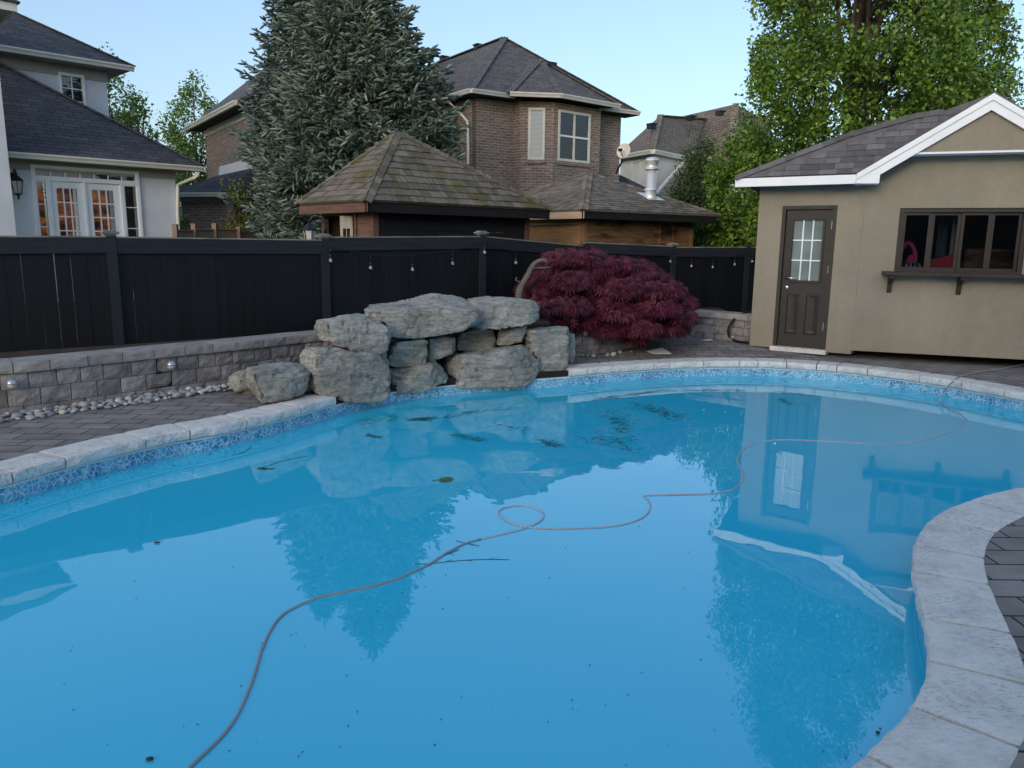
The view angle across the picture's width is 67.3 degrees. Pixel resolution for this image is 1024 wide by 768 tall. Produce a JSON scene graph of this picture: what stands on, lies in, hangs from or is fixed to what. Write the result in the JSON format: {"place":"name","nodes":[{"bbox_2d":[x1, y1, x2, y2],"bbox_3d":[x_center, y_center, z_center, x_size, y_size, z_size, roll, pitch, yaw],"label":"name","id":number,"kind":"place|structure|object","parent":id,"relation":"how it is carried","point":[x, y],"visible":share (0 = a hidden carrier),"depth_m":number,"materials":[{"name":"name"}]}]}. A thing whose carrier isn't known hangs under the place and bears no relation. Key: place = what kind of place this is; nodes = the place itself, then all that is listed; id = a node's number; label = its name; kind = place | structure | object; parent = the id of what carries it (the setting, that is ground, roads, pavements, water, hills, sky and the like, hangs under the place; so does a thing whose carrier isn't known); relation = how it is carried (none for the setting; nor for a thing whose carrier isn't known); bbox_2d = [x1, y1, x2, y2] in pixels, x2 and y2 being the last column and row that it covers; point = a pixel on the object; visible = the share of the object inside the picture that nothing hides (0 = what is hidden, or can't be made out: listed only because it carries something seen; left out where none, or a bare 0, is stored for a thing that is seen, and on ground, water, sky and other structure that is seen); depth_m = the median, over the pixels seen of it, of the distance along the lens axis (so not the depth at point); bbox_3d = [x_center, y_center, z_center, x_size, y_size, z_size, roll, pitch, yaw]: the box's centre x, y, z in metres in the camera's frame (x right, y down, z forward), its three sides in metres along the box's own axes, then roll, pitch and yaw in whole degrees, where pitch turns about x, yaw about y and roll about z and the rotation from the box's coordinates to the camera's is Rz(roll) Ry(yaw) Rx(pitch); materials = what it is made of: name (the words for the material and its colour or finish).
{"place":"outdoors","nodes":[
{"label":"outdoors","id":0,"kind":"place"},
{"bbox_2d":[25,303,136,339],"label":"ground","id":1,"kind":"structure","parent":0,"point":[76,325],"depth_m":13.84,"materials":[{"name":"green plant"}]},
{"bbox_2d":[43,42,160,197],"bbox_3d":[-17.050,-9.126,31.807,4.480,9.446,5.077,1,11,0],"label":"distant tree","id":2,"kind":"object","parent":1,"relation":"on","point":[118,80],"visible":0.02,"depth_m":31.53,"materials":[{"name":"green plant"}]},
{"bbox_2d":[108,84,165,179],"bbox_3d":[-14.675,-7.794,30.113,2.534,7.655,2.633,1,11,0],"label":"distant tree","id":3,"kind":"object","parent":1,"relation":"on","point":[142,111],"visible":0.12,"depth_m":29.48,"materials":[{"name":"green plant"}]},
{"bbox_2d":[153,69,217,214],"bbox_3d":[-15.856,-10.485,38.723,3.928,10.289,4.311,1,11,0],"label":"distant tree","id":4,"kind":"object","parent":1,"relation":"on","point":[174,137],"visible":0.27,"depth_m":37.93,"materials":[{"name":"green plant"}]},
{"bbox_2d":[180,214,193,229],"bbox_3d":[-10.470,-4.228,24.183,1.303,2.744,1.186,1,11,0],"label":"bush","id":5,"kind":"object","parent":1,"relation":"on","point":[182,226],"visible":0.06,"depth_m":24.05,"materials":[{"name":"green plant"}]},
{"bbox_2d":[172,223,266,238],"bbox_3d":[-6.571,-2.882,18.587,0.271,1.929,4.006,5,12,24],"label":"brown fence","id":6,"kind":"object","parent":1,"relation":"on","point":[215,231],"visible":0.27,"depth_m":17.78,"materials":[{"name":"brown wood"}]},
{"bbox_2d":[217,179,256,231],"bbox_3d":[-7.142,-3.686,20.149,1.265,3.327,1.323,1,11,0],"label":"tree","id":7,"kind":"object","parent":1,"relation":"on","point":[238,195],"visible":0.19,"depth_m":19.95,"materials":[{"name":"green plant"}]},
{"bbox_2d":[217,0,326,235],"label":"blue spruce","id":8,"kind":"object","parent":1,"relation":"on","point":[261,107],"visible":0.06,"depth_m":19.24,"materials":[{"name":"green plant"}]},
{"bbox_2d":[231,0,491,238],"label":"blue spruce","id":9,"kind":"object","parent":1,"relation":"on","point":[352,91],"visible":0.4,"depth_m":16.60,"materials":[{"name":"green plant"}]},
{"bbox_2d":[0,230,755,351],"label":"wooden fence","id":10,"kind":"object","parent":1,"relation":"on","point":[183,288],"visible":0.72,"depth_m":8.73,"materials":[{"name":"black wood"}]},
{"bbox_2d":[318,241,753,270],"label":"string lights","id":11,"kind":"object","parent":10,"relation":"hanging from","point":[452,260],"visible":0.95,"depth_m":10.37,"materials":[{"name":"black plastic"}]},
{"bbox_2d":[0,357,1023,767],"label":"pool coping","id":12,"kind":"object","parent":1,"relation":"on","point":[966,709],"visible":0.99,"depth_m":3.33,"materials":[{"name":"stone"}]},
{"bbox_2d":[299,347,390,403],"bbox_3d":[-1.639,-0.140,7.750,1.026,0.595,0.792,-7,13,-37],"label":"boulder","id":13,"kind":"object","parent":12,"relation":"on","point":[346,375],"visible":0.87,"depth_m":7.36,"materials":[{"name":"stone"}]},
{"bbox_2d":[314,313,390,353],"bbox_3d":[-1.579,-0.510,7.740,0.782,0.384,0.651,-5,12,-30],"label":"boulder","id":14,"kind":"object","parent":13,"relation":"on","point":[356,332],"visible":0.95,"depth_m":7.47,"materials":[{"name":"stone"}]},
{"bbox_2d":[389,362,447,395],"bbox_3d":[-1.035,-0.091,8.279,0.739,0.317,0.609,-5,12,-30],"label":"boulder","id":15,"kind":"object","parent":12,"relation":"on","point":[421,377],"visible":0.75,"depth_m":8.03,"materials":[{"name":"stone"}]},
{"bbox_2d":[388,338,427,367],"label":"boulder","id":16,"kind":"object","parent":15,"relation":"on","point":[409,352],"visible":0.9,"depth_m":8.06,"materials":[{"name":"stone"}]},
{"bbox_2d":[364,293,484,338],"bbox_3d":[-0.984,-0.762,8.479,1.404,0.417,0.982,-3,11,-21],"label":"boulder","id":17,"kind":"object","parent":16,"relation":"on","point":[428,315],"visible":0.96,"depth_m":8.08,"materials":[{"name":"stone"}]},
{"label":"boulder","id":18,"kind":"object","parent":15,"relation":"on","visible":0},
{"bbox_2d":[427,336,455,360],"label":"boulder","id":19,"kind":"object","parent":18,"relation":"on","point":[439,347],"visible":0.88,"depth_m":8.33,"materials":[{"name":"stone"}]},
{"bbox_2d":[443,344,539,388],"bbox_3d":[-0.221,-0.223,8.775,1.134,0.459,0.684,-3,11,-19],"label":"boulder","id":20,"kind":"object","parent":12,"relation":"on","point":[514,366],"visible":0.94,"depth_m":8.48,"materials":[{"name":"stone"}]},
{"bbox_2d":[456,329,496,351],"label":"boulder","id":21,"kind":"object","parent":20,"relation":"on","point":[469,340],"visible":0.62,"depth_m":8.84,"materials":[{"name":"stone"}]},
{"bbox_2d":[497,325,526,345],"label":"boulder","id":22,"kind":"object","parent":20,"relation":"on","point":[509,336],"visible":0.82,"depth_m":8.79,"materials":[{"name":"stone"}]},
{"bbox_2d":[0,367,1023,488],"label":"pool track","id":23,"kind":"structure","parent":12,"relation":"attached to","point":[109,458],"depth_m":8.26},
{"bbox_2d":[521,326,570,377],"bbox_3d":[0.440,-0.364,9.108,0.655,0.659,0.537,-2,11,-15],"label":"boulder","id":24,"kind":"object","parent":12,"relation":"on","point":[549,347],"visible":0.74,"depth_m":8.86,"materials":[{"name":"stone"}]},
{"bbox_2d":[664,146,696,245],"bbox_3d":[4.587,-4.236,20.586,1.368,4.156,1.372,1,11,0],"label":"arborvitae","id":25,"kind":"object","parent":1,"relation":"on","point":[673,195],"visible":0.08,"depth_m":20.32,"materials":[{"name":"green plant"}]},
{"bbox_2d":[674,127,722,245],"bbox_3d":[4.874,-4.260,20.078,1.834,4.748,1.800,1,11,0],"label":"arborvitae","id":26,"kind":"object","parent":1,"relation":"on","point":[695,169],"visible":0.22,"depth_m":19.71,"materials":[{"name":"green plant"}]},
{"bbox_2d":[693,207,754,246],"bbox_3d":[5.230,-2.995,18.382,2.528,2.407,1.714,3,11,11],"label":"hedge","id":27,"kind":"object","parent":1,"relation":"on","point":[714,225],"visible":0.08,"depth_m":18.22,"materials":[{"name":"green plant"}]},
{"bbox_2d":[695,120,774,246],"bbox_3d":[5.433,-3.795,18.291,2.080,4.836,2.106,1,11,0],"label":"leafy shrub","id":28,"kind":"object","parent":1,"relation":"on","point":[720,172],"visible":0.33,"depth_m":17.92,"materials":[{"name":"green plant"}]},
{"bbox_2d":[722,0,1009,246],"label":"tree","id":29,"kind":"object","parent":1,"relation":"on","point":[855,65],"visible":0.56,"depth_m":13.84,"materials":[{"name":"green plant"}]},
{"bbox_2d":[884,0,1023,113],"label":"pear tree","id":30,"kind":"object","parent":1,"relation":"on","point":[992,7],"visible":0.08,"depth_m":15.58,"materials":[{"name":"green plant"}]},
{"bbox_2d":[1013,66,1023,105],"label":"distant tree","id":31,"kind":"object","parent":1,"relation":"on","point":[1020,89],"depth_m":28.89,"materials":[{"name":"green plant"}]},
{"bbox_2d":[0,0,204,297],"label":"grey house","id":32,"kind":"structure","parent":0,"point":[67,142],"depth_m":18.70,"materials":[{"name":"paint"}]},
{"bbox_2d":[10,169,22,199],"bbox_3d":[-10.961,-4.406,16.973,0.421,0.663,0.264,7,12,31],"label":"wall lantern","id":33,"kind":"object","parent":32,"relation":"attached to","point":[16,183],"depth_m":16.89,"materials":[{"name":"black metal"}]},
{"bbox_2d":[35,180,56,287],"bbox_3d":[-10.806,-3.372,17.775,0.275,2.591,0.239,11,15,43],"label":"window","id":34,"kind":"structure","parent":32,"relation":"in","point":[39,183],"depth_m":17.71,"materials":[{"name":"white wood"}]},
{"bbox_2d":[50,181,86,293],"bbox_3d":[-10.471,-3.441,18.194,0.324,2.581,0.686,11,15,43],"label":"french door","id":35,"kind":"structure","parent":32,"relation":"in","point":[62,199],"depth_m":18.09,"materials":[{"name":"white wood"}]},
{"bbox_2d":[58,72,86,105],"bbox_3d":[-11.685,-7.499,20.424,0.275,1.379,0.626,11,15,43],"label":"window","id":36,"kind":"structure","parent":32,"relation":"in","point":[68,86],"depth_m":20.43,"materials":[{"name":"white metal"}]},
{"bbox_2d":[34,167,135,181],"bbox_3d":[-10.097,-4.946,18.207,0.275,0.221,2.225,11,15,43],"label":"window","id":37,"kind":"structure","parent":32,"relation":"in","point":[37,173],"depth_m":18.20,"materials":[{"name":"white metal"}]},
{"bbox_2d":[86,183,122,236],"bbox_3d":[-9.928,-3.537,18.745,0.324,2.581,0.765,11,15,43],"label":"french door","id":38,"kind":"structure","parent":32,"relation":"in","point":[98,203],"depth_m":18.64,"materials":[{"name":"white wood"}]},
{"bbox_2d":[123,185,140,281],"bbox_3d":[-9.454,-3.611,19.148,0.275,2.591,0.330,11,15,43],"label":"window","id":39,"kind":"structure","parent":32,"relation":"in","point":[128,189],"depth_m":19.10,"materials":[{"name":"white wood"}]},
{"bbox_2d":[0,308,725,358],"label":"soil bed","id":40,"kind":"object","parent":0,"point":[14,354],"visible":0.06,"depth_m":7.63,"materials":[{"name":"brown soil"}]},
{"bbox_2d":[512,246,700,347],"bbox_3d":[1.318,-1.150,10.432,2.650,1.421,2.047,1,11,0],"label":"japanese maple","id":41,"kind":"object","parent":40,"relation":"on","point":[637,301],"visible":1,"depth_m":9.95,"materials":[{"name":"red plant"}]},
{"bbox_2d":[179,36,640,239],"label":"brick house","id":42,"kind":"structure","parent":0,"point":[533,120],"depth_m":25.73,"materials":[{"name":"brick"}]},
{"bbox_2d":[528,107,544,159],"bbox_3d":[0.806,-8.288,25.532,0.557,1.649,0.285,1,11,0],"label":"window","id":43,"kind":"structure","parent":42,"relation":"in","point":[536,116],"depth_m":25.48,"materials":[{"name":"paint"}]},
{"bbox_2d":[557,109,590,163],"bbox_3d":[2.095,-8.360,26.066,1.518,1.631,0.095,-8,14,-40],"label":"window","id":44,"kind":"structure","parent":42,"relation":"in","point":[574,128],"depth_m":26.06,"materials":[{"name":"paint"}]},
{"bbox_2d":[615,143,629,173],"bbox_3d":[3.776,-7.926,27.005,0.460,1.021,0.629,-6,12,-31],"label":"satellite dish","id":45,"kind":"object","parent":42,"relation":"attached to","point":[623,150],"visible":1,"depth_m":26.99,"materials":[{"name":"paint"}]},
{"bbox_2d":[293,131,554,239],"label":"garden shed","id":46,"kind":"structure","parent":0,"point":[396,183],"depth_m":12.84,"materials":[{"name":"brown wood"}]},
{"bbox_2d":[302,215,326,238],"bbox_3d":[-2.828,-2.136,11.001,0.351,0.560,0.230,1,11,0],"label":"wall lantern","id":47,"kind":"object","parent":46,"relation":"attached to","point":[310,230],"depth_m":10.94,"materials":[{"name":"black metal"}]},
{"bbox_2d":[322,212,357,236],"bbox_3d":[-2.861,-2.271,12.908,0.090,1.195,1.088,-9,14,-42],"label":"window frame","id":48,"kind":"structure","parent":46,"relation":"in","point":[327,214],"depth_m":12.66,"materials":[{"name":"red wood"}]},
{"bbox_2d":[0,376,1023,767],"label":"water","id":49,"kind":"structure","parent":0,"point":[750,640],"depth_m":3.77,"materials":[{"name":"blue liquid"}]},
{"bbox_2d":[432,477,452,481],"bbox_3d":[-0.477,0.672,5.395,0.104,0.008,0.138,10,14,40],"label":"floating leaf","id":50,"kind":"object","parent":49,"relation":"on","point":[446,479],"visible":1,"depth_m":5.41,"materials":[{"name":"green plant"}]},
{"bbox_2d":[6,435,881,764],"bbox_3d":[-0.817,0.901,4.163,5.092,0.002,3.419,6,12,24],"label":"floating debris","id":51,"kind":"object","parent":49,"relation":"on","point":[346,675],"visible":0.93,"depth_m":3.12,"materials":[{"name":"brown plant"}]},
{"bbox_2d":[415,557,508,564],"bbox_3d":[-0.258,0.930,4.041,0.495,0.007,0.052,-2,11,-12],"label":"floating twig","id":52,"kind":"object","parent":49,"relation":"on","point":[470,560],"visible":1,"depth_m":4.06,"materials":[{"name":"brown plant"}]},
{"bbox_2d":[257,389,810,470],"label":"algae patches","id":53,"kind":"object","parent":49,"relation":"on","point":[549,443],"visible":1,"depth_m":7.19,"materials":[{"name":"plant"}]},
{"bbox_2d":[187,364,1023,767],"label":"floating cable","id":54,"kind":"object","parent":49,"relation":"on","point":[217,740],"visible":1,"depth_m":4.25,"materials":[{"name":"grey rubber"}]},
{"bbox_2d":[0,332,1023,767],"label":"pool deck","id":55,"kind":"structure","parent":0,"point":[1002,556],"depth_m":6.55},
{"bbox_2d":[19,409,28,413],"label":"river pebble","id":56,"kind":"object","parent":55,"relation":"on","point":[23,411],"visible":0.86,"depth_m":6.39,"materials":[{"name":"stone"}]},
{"bbox_2d":[26,415,35,419],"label":"river pebble","id":57,"kind":"object","parent":55,"relation":"on","point":[31,417],"visible":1,"depth_m":6.19,"materials":[{"name":"stone"}]},
{"bbox_2d":[35,412,45,417],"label":"river pebble","id":58,"kind":"object","parent":55,"relation":"on","point":[39,414],"visible":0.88,"depth_m":6.28,"materials":[{"name":"stone"}]},
{"bbox_2d":[59,410,66,414],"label":"river pebble","id":59,"kind":"object","parent":55,"relation":"on","point":[62,412],"visible":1,"depth_m":6.39,"materials":[{"name":"stone"}]},
{"bbox_2d":[78,401,88,407],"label":"river pebble","id":60,"kind":"object","parent":55,"relation":"on","point":[81,404],"visible":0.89,"depth_m":6.66,"materials":[{"name":"stone"}]},
{"bbox_2d":[109,402,119,405],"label":"river pebble","id":61,"kind":"object","parent":55,"relation":"on","point":[114,403],"visible":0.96,"depth_m":6.71,"materials":[{"name":"stone"}]},
{"bbox_2d":[142,399,151,403],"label":"river pebble","id":62,"kind":"object","parent":55,"relation":"on","point":[147,401],"visible":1,"depth_m":6.85,"materials":[{"name":"stone"}]},
{"bbox_2d":[0,330,332,413],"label":"block wall","id":63,"kind":"structure","parent":55,"relation":"on","point":[53,380],"depth_m":7.13,"materials":[{"name":"grey stone"}]},
{"bbox_2d":[6,379,17,388],"bbox_3d":[-4.132,-0.004,6.361,0.089,0.083,0.098,1,11,0],"label":"wall light","id":64,"kind":"object","parent":63,"relation":"attached to","point":[11,383],"visible":1,"depth_m":6.33,"materials":[{"name":"metal"}]},
{"bbox_2d":[166,361,175,368],"bbox_3d":[-3.250,-0.183,7.330,0.096,0.083,0.092,1,11,0],"label":"wall light","id":65,"kind":"object","parent":63,"relation":"attached to","point":[170,364],"visible":1,"depth_m":7.30,"materials":[{"name":"metal"}]},
{"bbox_2d":[172,392,182,397],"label":"river pebble","id":66,"kind":"object","parent":55,"relation":"on","point":[177,395],"visible":1,"depth_m":7.07,"materials":[{"name":"stone"}]},
{"bbox_2d":[194,387,227,393],"bbox_3d":[-2.839,0.064,7.349,0.117,0.028,0.374,7,12,32],"label":"black tubing","id":67,"kind":"object","parent":55,"relation":"on","point":[212,391],"visible":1,"depth_m":7.28,"materials":[{"name":"plastic"}]},
{"bbox_2d":[228,369,252,393],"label":"boulder","id":68,"kind":"object","parent":55,"relation":"on","point":[237,381],"visible":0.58,"depth_m":7.32,"materials":[{"name":"stone"}]},
{"bbox_2d":[245,362,309,402],"bbox_3d":[-2.164,-0.034,7.140,0.605,0.318,0.570,-6,13,-33],"label":"boulder","id":69,"kind":"object","parent":55,"relation":"on","point":[273,382],"visible":1,"depth_m":6.93,"materials":[{"name":"stone"}]},
{"bbox_2d":[333,320,549,369],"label":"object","id":70,"kind":"object","parent":55,"relation":"on","point":[540,323],"visible":0.09,"depth_m":9.06,"materials":[{"name":"grey stone"}]},
{"bbox_2d":[467,296,539,329],"bbox_3d":[-0.111,-0.837,8.897,0.871,0.337,0.752,-3,11,-17],"label":"boulder","id":71,"kind":"object","parent":70,"relation":"on","point":[498,313],"visible":0.91,"depth_m":8.59,"materials":[{"name":"stone"}]},
{"bbox_2d":[569,333,575,363],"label":"boulder","id":72,"kind":"object","parent":55,"relation":"on","point":[572,352],"visible":0.64,"depth_m":9.32,"materials":[{"name":"stone"}]},
{"bbox_2d":[538,318,689,353],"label":"block wall","id":73,"kind":"structure","parent":55,"relation":"on","point":[587,344],"depth_m":10.16,"materials":[{"name":"grey stone"}]},
{"bbox_2d":[647,348,671,353],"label":"rock","id":74,"kind":"object","parent":55,"relation":"on","point":[659,351],"visible":1,"depth_m":10.30,"materials":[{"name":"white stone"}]},
{"bbox_2d":[690,309,751,341],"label":"block wall","id":75,"kind":"structure","parent":55,"relation":"on","point":[713,324],"depth_m":11.19,"materials":[{"name":"grey stone"}]},
{"bbox_2d":[727,311,751,343],"bbox_3d":[3.289,-0.828,11.055,0.361,0.433,0.601,4,11,18],"label":"garden hose","id":76,"kind":"object","parent":55,"relation":"on","point":[728,333],"visible":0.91,"depth_m":10.98,"materials":[{"name":"black rubber"}]},
{"bbox_2d":[735,91,1023,359],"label":"pool house","id":77,"kind":"structure","parent":55,"relation":"on","point":[842,218],"depth_m":9.65,"materials":[{"name":"paint"}]},
{"bbox_2d":[777,210,832,348],"bbox_3d":[3.894,-1.387,10.233,0.595,1.815,0.112,8,13,34],"label":"door","id":78,"kind":"structure","parent":77,"relation":"in","point":[808,232],"depth_m":10.25,"materials":[{"name":"brown paint"}]},
{"bbox_2d":[903,241,917,262],"bbox_3d":[5.152,-1.657,10.031,0.256,0.411,0.123,4,11,19],"label":"pink bag","id":79,"kind":"object","parent":77,"relation":"on","point":[913,257],"visible":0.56,"depth_m":9.96,"materials":[{"name":"fabric"}]},
{"bbox_2d":[901,262,922,266],"bbox_3d":[5.139,-1.501,9.934,0.431,0.156,0.216,3,11,11],"label":"striped towel","id":80,"kind":"object","parent":77,"relation":"on","point":[912,264],"visible":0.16,"depth_m":9.88,"materials":[{"name":"fabric"}]},
{"bbox_2d":[935,216,949,257],"bbox_3d":[5.576,-1.806,9.992,0.113,0.729,0.039,4,11,20],"label":"hanging curtain","id":81,"kind":"object","parent":77,"relation":"hanging from","point":[943,226],"visible":0.66,"depth_m":9.97,"materials":[{"name":"fabric"}]},
{"bbox_2d":[930,255,960,267],"bbox_3d":[5.537,-1.538,9.898,0.392,0.234,0.250,4,11,19],"label":"red float","id":82,"kind":"object","parent":77,"relation":"on","point":[944,262],"visible":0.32,"depth_m":9.79,"materials":[{"name":"plastic"}]},
{"bbox_2d":[949,216,957,255],"bbox_3d":[5.644,-1.781,9.861,0.044,0.729,0.041,3,11,13],"label":"curtain","id":83,"kind":"object","parent":77,"relation":"on","point":[953,235],"visible":0.66,"depth_m":9.84,"materials":[{"name":"fabric"}]},
{"bbox_2d":[894,208,1023,273],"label":"window frame","id":84,"kind":"structure","parent":77,"relation":"in","point":[1021,245],"depth_m":9.39,"materials":[{"name":"brown paint"}]},
{"bbox_2d":[960,249,1013,268],"bbox_3d":[6.208,-1.605,10.068,0.551,0.320,0.300,4,11,19],"label":"storage box","id":85,"kind":"object","parent":77,"relation":"on","point":[999,258],"visible":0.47,"depth_m":9.93,"materials":[{"name":"brown wood"}]},
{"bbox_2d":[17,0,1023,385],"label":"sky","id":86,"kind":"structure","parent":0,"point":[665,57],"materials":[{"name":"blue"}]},
{"bbox_2d":[486,172,720,246],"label":"garden shed","id":87,"kind":"structure","parent":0,"point":[601,208],"depth_m":16.32,"materials":[{"name":"brown wood"}]},
{"bbox_2d":[637,157,664,200],"bbox_3d":[3.064,-4.474,16.907,0.520,1.001,0.388,-7,13,-36],"label":"flue pipe","id":88,"kind":"object","parent":87,"relation":"on","point":[650,189],"visible":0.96,"depth_m":16.82,"materials":[{"name":"metal"}]},
{"bbox_2d":[619,175,645,188],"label":"blue roof shed","id":89,"kind":"structure","parent":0,"point":[626,180],"depth_m":29.95,"materials":[{"name":"stone"}]},
{"bbox_2d":[620,103,772,204],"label":"brown roof house","id":90,"kind":"structure","parent":0,"point":[661,137],"depth_m":38.92,"materials":[{"name":"paint"}]},
{"bbox_2d":[624,160,631,179],"bbox_3d":[5.809,-10.404,38.616,0.095,1.541,0.611,-5,12,-26],"label":"window","id":91,"kind":"structure","parent":90,"relation":"in","point":[630,161],"depth_m":38.39,"materials":[{"name":"paint"}]},
{"bbox_2d":[631,159,640,183],"bbox_3d":[6.128,-10.255,37.984,0.095,1.556,0.695,-4,12,-26],"label":"window","id":92,"kind":"structure","parent":90,"relation":"in","point":[639,160],"depth_m":37.75,"materials":[{"name":"paint"}]},
{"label":"pool liner","id":93,"kind":"structure","parent":0,"visible":0},
{"bbox_2d":[0,369,1023,503],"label":"pool liner band","id":94,"kind":"object","parent":93,"relation":"attached to","point":[12,493],"visible":0.46,"depth_m":7.96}
]}

